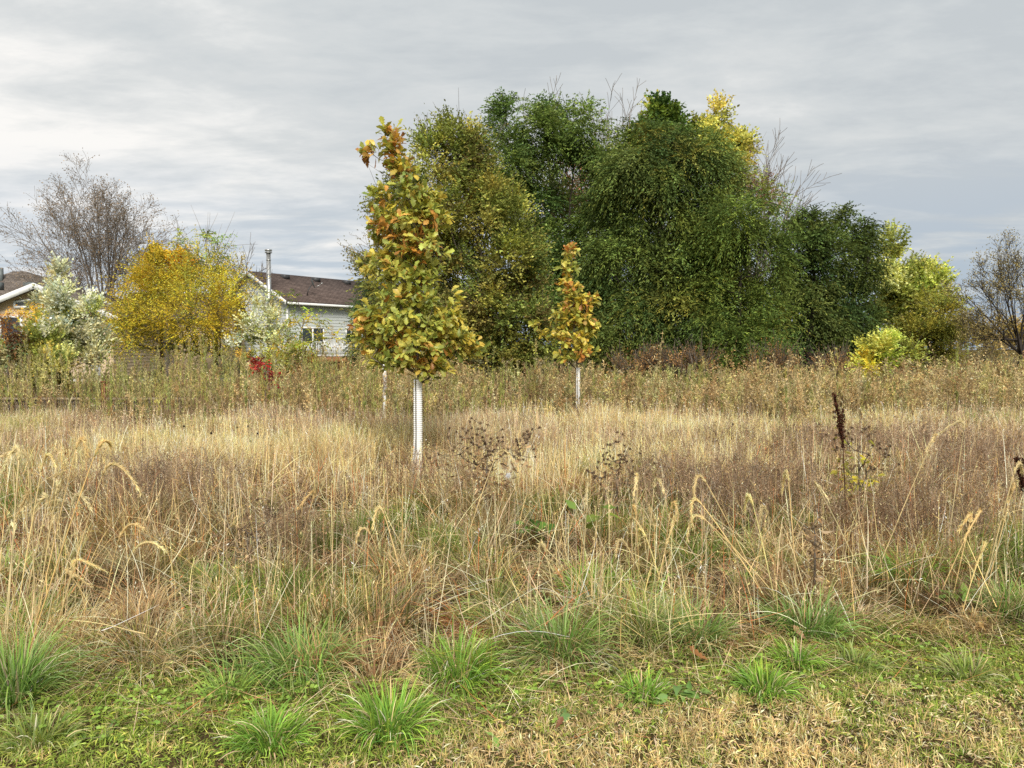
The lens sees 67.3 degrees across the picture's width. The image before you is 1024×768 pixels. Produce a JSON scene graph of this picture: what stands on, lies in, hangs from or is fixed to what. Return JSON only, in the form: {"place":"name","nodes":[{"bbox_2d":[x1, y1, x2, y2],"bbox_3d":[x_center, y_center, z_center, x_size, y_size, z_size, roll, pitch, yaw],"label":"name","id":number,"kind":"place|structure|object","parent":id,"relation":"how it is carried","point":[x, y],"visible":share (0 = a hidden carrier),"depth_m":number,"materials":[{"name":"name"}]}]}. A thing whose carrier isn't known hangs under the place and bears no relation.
{"place":"outdoors","nodes":[
{"label":"outdoors","id":0,"kind":"place"},
{"bbox_2d":[7,372,408,395],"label":"yard lawn","id":1,"kind":"structure","parent":0,"point":[189,386],"depth_m":30.66,"materials":[{"name":"green plant"}]},
{"bbox_2d":[0,350,1023,767],"bbox_3d":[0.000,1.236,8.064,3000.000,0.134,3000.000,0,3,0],"label":"ground","id":2,"kind":"structure","parent":0,"point":[616,730],"depth_m":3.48,"materials":[{"name":"plant"}]},
{"bbox_2d":[0,331,38,390],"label":"white poplar","id":3,"kind":"object","parent":2,"relation":"on","point":[4,351],"visible":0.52,"depth_m":21.65,"materials":[{"name":"grey plant"}]},
{"bbox_2d":[0,301,51,390],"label":"brown sapling","id":4,"kind":"object","parent":2,"relation":"on","point":[7,336],"visible":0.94,"depth_m":21.43,"materials":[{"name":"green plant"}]},
{"bbox_2d":[12,304,82,396],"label":"white poplar","id":5,"kind":"object","parent":2,"relation":"on","point":[42,331],"visible":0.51,"depth_m":21.92,"materials":[{"name":"grey plant"}]},
{"bbox_2d":[0,699,95,766],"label":"grass clump","id":6,"kind":"object","parent":2,"relation":"on","point":[42,731],"visible":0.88,"depth_m":3.10,"materials":[{"name":"plant"}]},
{"bbox_2d":[0,609,121,729],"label":"grass clump","id":7,"kind":"object","parent":2,"relation":"on","point":[23,673],"visible":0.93,"depth_m":3.51,"materials":[{"name":"plant"}]},
{"bbox_2d":[0,584,128,665],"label":"grass clump","id":8,"kind":"object","parent":2,"relation":"on","point":[56,619],"visible":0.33,"depth_m":4.09,"materials":[{"name":"plant"}]},
{"bbox_2d":[18,251,122,371],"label":"white poplar","id":9,"kind":"object","parent":2,"relation":"on","point":[60,305],"visible":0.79,"depth_m":23.57,"materials":[{"name":"grey plant"}]},
{"bbox_2d":[0,435,142,654],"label":"wild rye","id":10,"kind":"object","parent":2,"relation":"on","point":[28,495],"visible":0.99,"depth_m":3.98,"materials":[{"name":"beige plant"}]},
{"bbox_2d":[68,723,112,749],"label":"leafy weed","id":11,"kind":"object","parent":2,"relation":"on","point":[83,737],"visible":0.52,"depth_m":3.11,"materials":[{"name":"green plant"}]},
{"bbox_2d":[0,148,187,302],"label":"bare tree","id":12,"kind":"object","parent":2,"relation":"on","point":[92,248],"visible":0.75,"depth_m":41.18,"materials":[{"name":"grey plant"}]},
{"bbox_2d":[0,397,198,410],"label":"retaining wall","id":13,"kind":"structure","parent":2,"relation":"on","point":[64,401],"depth_m":20.21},
{"bbox_2d":[65,523,166,618],"bbox_3d":[-2.469,1.123,4.678,0.572,0.535,0.525,2,3,39],"label":"wild rye","id":14,"kind":"object","parent":2,"relation":"on","point":[93,565],"visible":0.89,"depth_m":4.70,"materials":[{"name":"beige plant"}]},
{"bbox_2d":[0,268,250,378],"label":"tan house","id":15,"kind":"structure","parent":2,"relation":"on","point":[9,296],"depth_m":40.95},
{"bbox_2d":[0,315,22,336],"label":"window","id":16,"kind":"structure","parent":15,"relation":"in","point":[13,319],"depth_m":37.85,"materials":[{"name":"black glass"}]},
{"bbox_2d":[27,589,251,701],"bbox_3d":[-1.857,1.242,3.865,1.057,0.353,1.076,0,3,0],"label":"grass clump","id":17,"kind":"object","parent":2,"relation":"on","point":[139,666],"visible":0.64,"depth_m":3.78,"materials":[{"name":"plant"}]},
{"bbox_2d":[125,240,203,376],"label":"orange maple","id":18,"kind":"object","parent":2,"relation":"on","point":[163,253],"visible":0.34,"depth_m":36.32,"materials":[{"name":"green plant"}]},
{"bbox_2d":[89,224,275,381],"bbox_3d":[-13.609,-3.037,30.706,8.242,6.834,5.720,0,3,0],"label":"yellow locust","id":19,"kind":"object","parent":2,"relation":"on","point":[158,292],"visible":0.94,"depth_m":30.61,"materials":[{"name":"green plant"}]},
{"bbox_2d":[150,549,252,595],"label":"grass clump","id":20,"kind":"object","parent":2,"relation":"on","point":[214,571],"visible":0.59,"depth_m":5.18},
{"bbox_2d":[152,208,262,379],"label":"sparse green tree","id":21,"kind":"object","parent":2,"relation":"on","point":[206,236],"visible":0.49,"depth_m":32.44,"materials":[{"name":"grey plant"}]},
{"bbox_2d":[151,580,303,660],"bbox_3d":[-1.552,1.256,4.246,0.924,0.321,0.906,0,3,0],"label":"grass clump","id":22,"kind":"object","parent":2,"relation":"on","point":[211,621],"visible":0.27,"depth_m":4.20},
{"bbox_2d":[205,235,272,375],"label":"bare tree","id":23,"kind":"object","parent":2,"relation":"on","point":[246,285],"visible":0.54,"depth_m":31.98,"materials":[{"name":"grey plant"}]},
{"bbox_2d":[219,497,275,580],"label":"seed head weed","id":24,"kind":"object","parent":2,"relation":"on","point":[247,559],"visible":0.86,"depth_m":5.27,"materials":[{"name":"brown plant"}]},
{"bbox_2d":[221,284,307,387],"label":"white poplar","id":25,"kind":"object","parent":2,"relation":"on","point":[267,337],"visible":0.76,"depth_m":24.64,"materials":[{"name":"grey plant"}]},
{"bbox_2d":[204,689,325,766],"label":"grass clump","id":26,"kind":"object","parent":2,"relation":"on","point":[285,728],"visible":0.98,"depth_m":3.03,"materials":[{"name":"plant"}]},
{"bbox_2d":[247,353,285,403],"bbox_3d":[-6.592,-0.013,20.542,0.702,1.632,1.530,1,3,13],"label":"red sumac","id":27,"kind":"object","parent":2,"relation":"on","point":[256,362],"visible":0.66,"depth_m":20.33,"materials":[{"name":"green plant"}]},
{"bbox_2d":[234,342,321,387],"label":"orange shrub","id":28,"kind":"object","parent":2,"relation":"on","point":[247,355],"visible":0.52,"depth_m":22.74,"materials":[{"name":"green plant"}]},
{"bbox_2d":[205,599,380,697],"bbox_3d":[-1.027,1.267,3.781,0.844,0.325,0.822,0,3,0],"label":"grass clump","id":29,"kind":"object","parent":2,"relation":"on","point":[288,647],"visible":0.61,"depth_m":3.73,"materials":[{"name":"plant"}]},
{"bbox_2d":[290,467,324,563],"bbox_3d":[-1.509,0.974,5.686,0.258,0.740,0.339,-1,3,-28],"label":"wild rye","id":30,"kind":"object","parent":2,"relation":"on","point":[306,477],"visible":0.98,"depth_m":5.58,"materials":[{"name":"beige plant"}]},
{"bbox_2d":[264,289,353,398],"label":"locust sapling","id":31,"kind":"object","parent":2,"relation":"on","point":[309,342],"visible":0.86,"depth_m":22.80,"materials":[{"name":"green plant"}]},
{"bbox_2d":[226,249,396,372],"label":"grey house","id":32,"kind":"structure","parent":2,"relation":"on","point":[331,296],"depth_m":50.17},
{"bbox_2d":[302,327,324,354],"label":"window","id":33,"kind":"structure","parent":32,"relation":"in","point":[314,330],"depth_m":49.43,"materials":[{"name":"black glass"}]},
{"bbox_2d":[279,513,364,554],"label":"grass clump","id":34,"kind":"object","parent":2,"relation":"on","point":[328,545],"visible":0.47,"depth_m":6.15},
{"bbox_2d":[283,341,373,372],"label":"deck","id":35,"kind":"structure","parent":2,"relation":"on","point":[338,360],"depth_m":48.57,"materials":[{"name":"grey wood"}]},
{"bbox_2d":[335,268,390,371],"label":"dark conifer","id":36,"kind":"object","parent":2,"relation":"on","point":[353,307],"visible":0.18,"depth_m":34.15,"materials":[{"name":"green plant"}]},
{"bbox_2d":[317,672,453,764],"bbox_3d":[-0.510,1.324,3.150,0.587,0.230,0.562,0,3,0],"label":"grass clump","id":37,"kind":"object","parent":2,"relation":"on","point":[378,709],"visible":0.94,"depth_m":3.16,"materials":[{"name":"plant"}]},
{"bbox_2d":[344,116,490,471],"bbox_3d":[-1.238,-1.043,9.864,1.522,4.657,1.398,2,4,42],"label":"young oak","id":38,"kind":"object","parent":2,"relation":"on","point":[421,203],"visible":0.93,"depth_m":9.73,"materials":[{"name":"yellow plant"}]},
{"bbox_2d":[337,103,516,299],"bbox_3d":[-3.076,-5.019,27.515,6.078,11.008,4.197,-2,3,-39],"label":"bare tree","id":39,"kind":"object","parent":2,"relation":"on","point":[370,215],"visible":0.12,"depth_m":27.32,"materials":[{"name":"grey plant"}]},
{"bbox_2d":[354,448,513,577],"bbox_3d":[-0.509,0.933,5.638,0.440,0.826,1.365,2,3,40],"label":"wild rye","id":40,"kind":"object","parent":2,"relation":"on","point":[379,507],"visible":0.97,"depth_m":5.29,"materials":[{"name":"beige plant"}]},
{"bbox_2d":[403,511,495,556],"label":"grass clump","id":41,"kind":"object","parent":2,"relation":"on","point":[453,544],"visible":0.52,"depth_m":6.26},
{"bbox_2d":[339,88,566,390],"bbox_3d":[-1.947,-4.385,25.239,7.499,10.060,5.141,0,3,0],"label":"olive tree","id":42,"kind":"object","parent":2,"relation":"on","point":[491,202],"visible":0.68,"depth_m":24.49,"materials":[{"name":"green plant"}]},
{"bbox_2d":[393,618,515,710],"bbox_3d":[-0.266,1.292,3.653,0.653,0.294,0.681,0,3,0],"label":"grass clump","id":43,"kind":"object","parent":2,"relation":"on","point":[468,676],"visible":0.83,"depth_m":3.65,"materials":[{"name":"plant"}]},
{"bbox_2d":[428,417,541,514],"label":"seed head weed","id":44,"kind":"object","parent":2,"relation":"on","point":[478,465],"visible":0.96,"depth_m":7.11,"materials":[{"name":"brown plant"}]},
{"bbox_2d":[449,564,532,610],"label":"grass clump","id":45,"kind":"object","parent":2,"relation":"on","point":[496,590],"visible":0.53,"depth_m":4.92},
{"bbox_2d":[467,596,549,638],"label":"grass clump","id":46,"kind":"object","parent":2,"relation":"on","point":[485,615],"visible":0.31,"depth_m":4.48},
{"bbox_2d":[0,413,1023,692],"bbox_3d":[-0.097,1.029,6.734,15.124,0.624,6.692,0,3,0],"label":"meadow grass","id":47,"kind":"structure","parent":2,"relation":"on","point":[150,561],"depth_m":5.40,"materials":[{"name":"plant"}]},
{"bbox_2d":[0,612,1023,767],"bbox_3d":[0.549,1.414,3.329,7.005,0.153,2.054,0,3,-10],"label":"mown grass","id":48,"kind":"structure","parent":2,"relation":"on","point":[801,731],"depth_m":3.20,"materials":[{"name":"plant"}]},
{"bbox_2d":[0,397,1023,497],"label":"golden grass","id":49,"kind":"structure","parent":2,"relation":"on","point":[426,431],"depth_m":11.12,"materials":[{"name":"plant"}]},
{"bbox_2d":[0,404,1023,575],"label":"dead weeds","id":50,"kind":"object","parent":2,"relation":"on","point":[759,481],"visible":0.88,"depth_m":7.13,"materials":[{"name":"brown plant"}]},
{"bbox_2d":[0,508,1023,717],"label":"edge grass","id":51,"kind":"structure","parent":2,"relation":"on","point":[368,671],"depth_m":4.26,"materials":[{"name":"plant"}]},
{"bbox_2d":[0,332,1023,428],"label":"tall dead weeds","id":52,"kind":"object","parent":2,"relation":"on","point":[974,383],"visible":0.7,"depth_m":17.59,"materials":[{"name":"beige plant"}]},
{"bbox_2d":[0,604,1023,741],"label":"clover","id":53,"kind":"object","parent":2,"relation":"on","point":[165,699],"visible":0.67,"depth_m":3.51,"materials":[{"name":"green plant"}]},
{"bbox_2d":[0,329,1023,428],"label":"goldenrod","id":54,"kind":"object","parent":2,"relation":"on","point":[118,392],"visible":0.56,"depth_m":18.40,"materials":[{"name":"brown plant"}]},
{"bbox_2d":[512,519,554,543],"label":"leafy weed","id":55,"kind":"object","parent":2,"relation":"on","point":[543,526],"visible":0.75,"depth_m":6.29,"materials":[{"name":"green plant"}]},
{"bbox_2d":[437,78,638,375],"bbox_3d":[1.196,-5.565,28.783,7.770,12.012,4.810,0,3,0],"label":"green tree","id":56,"kind":"object","parent":2,"relation":"on","point":[569,145],"visible":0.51,"depth_m":28.10,"materials":[{"name":"green plant"}]},
{"bbox_2d":[486,585,638,690],"bbox_3d":[0.235,1.260,3.986,0.837,0.362,0.837,-2,3,-31],"label":"grass clump","id":57,"kind":"object","parent":2,"relation":"on","point":[541,645],"visible":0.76,"depth_m":3.98,"materials":[{"name":"plant"}]},
{"bbox_2d":[528,241,601,406],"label":"young oak","id":58,"kind":"object","parent":2,"relation":"on","point":[580,335],"visible":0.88,"depth_m":15.87,"materials":[{"name":"yellow plant"}]},
{"bbox_2d":[537,472,638,609],"bbox_3d":[0.552,0.964,5.007,0.359,0.821,1.082,3,4,44],"label":"wild rye","id":59,"kind":"object","parent":2,"relation":"on","point":[585,502],"visible":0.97,"depth_m":4.75,"materials":[{"name":"beige plant"}]},
{"bbox_2d":[565,499,621,560],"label":"leafy weed","id":60,"kind":"object","parent":2,"relation":"on","point":[571,504],"visible":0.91,"depth_m":5.68,"materials":[{"name":"green plant"}]},
{"bbox_2d":[541,546,653,612],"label":"grass clump","id":61,"kind":"object","parent":2,"relation":"on","point":[593,575],"visible":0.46,"depth_m":4.97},
{"bbox_2d":[576,78,645,277],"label":"bare tree","id":62,"kind":"object","parent":2,"relation":"on","point":[622,111],"visible":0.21,"depth_m":35.67,"materials":[{"name":"grey plant"}]},
{"bbox_2d":[339,265,900,378],"bbox_3d":[4.700,-2.709,33.737,23.721,5.959,6.135,0,3,0],"label":"thicket","id":63,"kind":"object","parent":2,"relation":"on","point":[874,295],"visible":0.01,"depth_m":32.41,"materials":[{"name":"brown plant"}]},
{"bbox_2d":[585,430,655,519],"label":"seed head weed","id":64,"kind":"object","parent":2,"relation":"on","point":[618,470],"visible":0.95,"depth_m":7.10,"materials":[{"name":"brown plant"}]},
{"bbox_2d":[517,151,727,371],"bbox_3d":[5.079,-4.825,32.815,11.321,10.242,5.396,0,3,0],"label":"green tree","id":65,"kind":"object","parent":2,"relation":"on","point":[567,184],"visible":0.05,"depth_m":32.49,"materials":[{"name":"green plant"}]},
{"bbox_2d":[604,334,680,384],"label":"dead shrub","id":66,"kind":"object","parent":2,"relation":"on","point":[647,360],"visible":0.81,"depth_m":23.99,"materials":[{"name":"brown plant"}]},
{"bbox_2d":[577,578,709,659],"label":"grass clump","id":67,"kind":"object","parent":2,"relation":"on","point":[654,634],"visible":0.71,"depth_m":4.19,"materials":[{"name":"plant"}]},
{"bbox_2d":[611,477,679,596],"bbox_3d":[0.888,0.986,5.074,0.490,0.772,0.459,0,3,0],"label":"wild rye","id":68,"kind":"object","parent":2,"relation":"on","point":[640,529],"visible":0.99,"depth_m":5.03,"materials":[{"name":"beige plant"}]},
{"bbox_2d":[611,665,682,709],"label":"grass clump","id":69,"kind":"object","parent":2,"relation":"on","point":[653,691],"visible":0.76,"depth_m":3.53,"materials":[{"name":"plant"}]},
{"bbox_2d":[624,88,698,227],"bbox_3d":[6.306,-6.086,32.366,3.602,12.743,2.850,0,3,0],"label":"cottonwood","id":70,"kind":"object","parent":2,"relation":"on","point":[662,105],"visible":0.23,"depth_m":31.84,"materials":[{"name":"green plant"}]},
{"bbox_2d":[560,111,770,395],"bbox_3d":[5.296,-4.305,26.509,7.541,9.753,5.280,0,3,0],"label":"willow tree","id":71,"kind":"object","parent":2,"relation":"on","point":[641,182],"visible":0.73,"depth_m":25.59,"materials":[{"name":"green plant"}]},
{"bbox_2d":[654,681,711,703],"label":"leafy weed","id":72,"kind":"object","parent":2,"relation":"on","point":[676,691],"visible":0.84,"depth_m":3.46,"materials":[{"name":"green plant"}]},
{"bbox_2d":[644,334,726,399],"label":"dead shrub","id":73,"kind":"object","parent":2,"relation":"on","point":[691,355],"visible":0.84,"depth_m":24.00,"materials":[{"name":"brown plant"}]},
{"bbox_2d":[644,584,753,661],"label":"grass clump","id":74,"kind":"object","parent":2,"relation":"on","point":[713,625],"visible":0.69,"depth_m":4.12,"materials":[{"name":"plant"}]},
{"bbox_2d":[684,88,767,193],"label":"yellow tree","id":75,"kind":"object","parent":2,"relation":"on","point":[747,138],"visible":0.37,"depth_m":32.54,"materials":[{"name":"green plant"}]},
{"bbox_2d":[689,132,790,271],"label":"tree","id":76,"kind":"object","parent":2,"relation":"on","point":[779,202],"visible":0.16,"depth_m":35.27,"materials":[{"name":"grey plant"}]},
{"bbox_2d":[665,165,821,393],"bbox_3d":[7.415,-3.170,25.171,4.951,7.446,4.894,0,3,0],"label":"willow tree","id":77,"kind":"object","parent":2,"relation":"on","point":[763,327],"visible":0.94,"depth_m":24.58,"materials":[{"name":"green plant"}]},
{"bbox_2d":[686,469,823,607],"bbox_3d":[1.531,0.964,4.680,0.866,0.854,0.457,-1,3,-17],"label":"wild rye","id":78,"kind":"object","parent":2,"relation":"on","point":[762,507],"visible":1,"depth_m":4.73,"materials":[{"name":"beige plant"}]},
{"bbox_2d":[722,648,812,710],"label":"grass clump","id":79,"kind":"object","parent":2,"relation":"on","point":[771,679],"visible":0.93,"depth_m":3.54,"materials":[{"name":"plant"}]},
{"bbox_2d":[739,330,810,377],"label":"dead shrub","id":80,"kind":"object","parent":2,"relation":"on","point":[781,358],"visible":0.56,"depth_m":23.31,"materials":[{"name":"brown plant"}]},
{"bbox_2d":[737,128,840,302],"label":"bare tree","id":81,"kind":"object","parent":2,"relation":"on","point":[780,175],"visible":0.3,"depth_m":36.85,"materials":[{"name":"grey plant"}]},
{"bbox_2d":[761,631,842,679],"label":"grass clump","id":82,"kind":"object","parent":2,"relation":"on","point":[796,654],"visible":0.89,"depth_m":3.87,"materials":[{"name":"plant"}]},
{"bbox_2d":[740,575,885,654],"bbox_3d":[1.700,1.253,4.283,0.802,0.335,0.802,0,3,0],"label":"grass clump","id":83,"kind":"object","parent":2,"relation":"on","point":[831,627],"visible":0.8,"depth_m":4.27,"materials":[{"name":"plant"}]},
{"bbox_2d":[799,504,832,600],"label":"seed head weed","id":84,"kind":"object","parent":2,"relation":"on","point":[814,542],"visible":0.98,"depth_m":4.74,"materials":[{"name":"brown plant"}]},
{"bbox_2d":[761,203,883,376],"bbox_3d":[11.540,-3.255,29.221,4.683,7.427,3.699,0,3,0],"label":"dark green tree","id":85,"kind":"object","parent":2,"relation":"on","point":[821,254],"visible":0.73,"depth_m":28.67,"materials":[{"name":"green plant"}]},
{"bbox_2d":[802,337,857,379],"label":"dead shrub","id":86,"kind":"object","parent":2,"relation":"on","point":[841,360],"visible":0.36,"depth_m":24.85,"materials":[{"name":"brown plant"}]},
{"bbox_2d":[831,392,847,543],"bbox_3d":[2.649,0.687,6.214,0.162,1.251,0.070,0,3,0],"label":"curly dock","id":87,"kind":"object","parent":2,"relation":"on","point":[839,417],"visible":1,"depth_m":6.19,"materials":[{"name":"brown plant"}]},
{"bbox_2d":[780,585,920,643],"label":"grass clump","id":88,"kind":"object","parent":2,"relation":"on","point":[873,614],"visible":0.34,"depth_m":4.51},
{"bbox_2d":[807,200,898,380],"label":"dark green tree","id":89,"kind":"object","parent":2,"relation":"on","point":[862,283],"visible":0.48,"depth_m":30.26,"materials":[{"name":"green plant"}]},
{"bbox_2d":[829,454,878,514],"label":"leafy weed","id":90,"kind":"object","parent":2,"relation":"on","point":[847,473],"visible":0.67,"depth_m":6.73,"materials":[{"name":"yellow plant"}]},
{"bbox_2d":[817,636,898,678],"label":"grass clump","id":91,"kind":"object","parent":2,"relation":"on","point":[853,656],"visible":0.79,"depth_m":3.85,"materials":[{"name":"plant"}]},
{"bbox_2d":[824,410,900,528],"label":"seed head weed","id":92,"kind":"object","parent":2,"relation":"on","point":[862,461],"visible":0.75,"depth_m":6.52,"materials":[{"name":"brown plant"}]},
{"bbox_2d":[813,432,937,584],"bbox_3d":[2.453,0.842,5.239,0.863,1.047,0.249,0,3,-3],"label":"wild rye","id":93,"kind":"object","parent":2,"relation":"on","point":[935,434],"visible":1,"depth_m":5.20,"materials":[{"name":"beige plant"}]},
{"bbox_2d":[842,324,913,381],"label":"yellow shrub","id":94,"kind":"object","parent":2,"relation":"on","point":[876,351],"visible":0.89,"depth_m":22.29,"materials":[{"name":"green plant"}]},
{"bbox_2d":[850,217,973,367],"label":"yellow maple","id":95,"kind":"object","parent":2,"relation":"on","point":[912,272],"visible":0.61,"depth_m":34.01,"materials":[{"name":"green plant"}]},
{"bbox_2d":[846,532,985,595],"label":"grass clump","id":96,"kind":"object","parent":2,"relation":"on","point":[894,571],"visible":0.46,"depth_m":5.12,"materials":[{"name":"plant"}]},
{"bbox_2d":[889,278,979,374],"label":"olive tree","id":97,"kind":"object","parent":2,"relation":"on","point":[933,331],"visible":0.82,"depth_m":32.46,"materials":[{"name":"green plant"}]},
{"bbox_2d":[937,582,985,607],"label":"leafy weed","id":98,"kind":"object","parent":2,"relation":"on","point":[963,594],"visible":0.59,"depth_m":4.69,"materials":[{"name":"green plant"}]},
{"bbox_2d":[917,643,1007,691],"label":"grass clump","id":99,"kind":"object","parent":2,"relation":"on","point":[976,671],"visible":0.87,"depth_m":3.79,"materials":[{"name":"plant"}]},
{"bbox_2d":[937,227,1023,372],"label":"bare tree","id":100,"kind":"object","parent":2,"relation":"on","point":[1001,285],"visible":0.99,"depth_m":29.77,"materials":[{"name":"brown plant"}]},
{"bbox_2d":[937,419,1023,620],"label":"wild rye","id":101,"kind":"object","parent":2,"relation":"on","point":[1019,464],"visible":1,"depth_m":4.76,"materials":[{"name":"dry brown stalk"},{"name":"dried seed heads"},{"name":"leaf"}]},
{"bbox_2d":[938,306,1023,368],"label":"shrub","id":102,"kind":"object","parent":2,"relation":"on","point":[1007,347],"visible":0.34,"depth_m":35.54,"materials":[{"name":"brown plant"}]},
{"bbox_2d":[953,565,1023,633],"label":"grass clump","id":103,"kind":"object","parent":2,"relation":"on","point":[988,595],"visible":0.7,"depth_m":4.59,"materials":[{"name":"plant"}]},
{"bbox_2d":[1013,454,1023,493],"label":"curly dock","id":104,"kind":"object","parent":2,"relation":"on","point":[1019,474],"visible":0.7,"depth_m":5.64,"materials":[{"name":"brown plant"}]},
{"bbox_2d":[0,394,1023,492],"bbox_3d":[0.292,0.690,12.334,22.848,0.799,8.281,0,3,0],"label":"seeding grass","id":105,"kind":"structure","parent":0,"point":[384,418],"depth_m":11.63,"materials":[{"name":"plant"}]},
{"bbox_2d":[0,367,1023,427],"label":"rank grass","id":106,"kind":"structure","parent":0,"point":[367,406],"depth_m":18.13,"materials":[{"name":"plant"}]},
{"bbox_2d":[0,0,1023,349],"label":"sky","id":107,"kind":"structure","parent":0,"point":[259,111],"materials":[{"name":"grey"}]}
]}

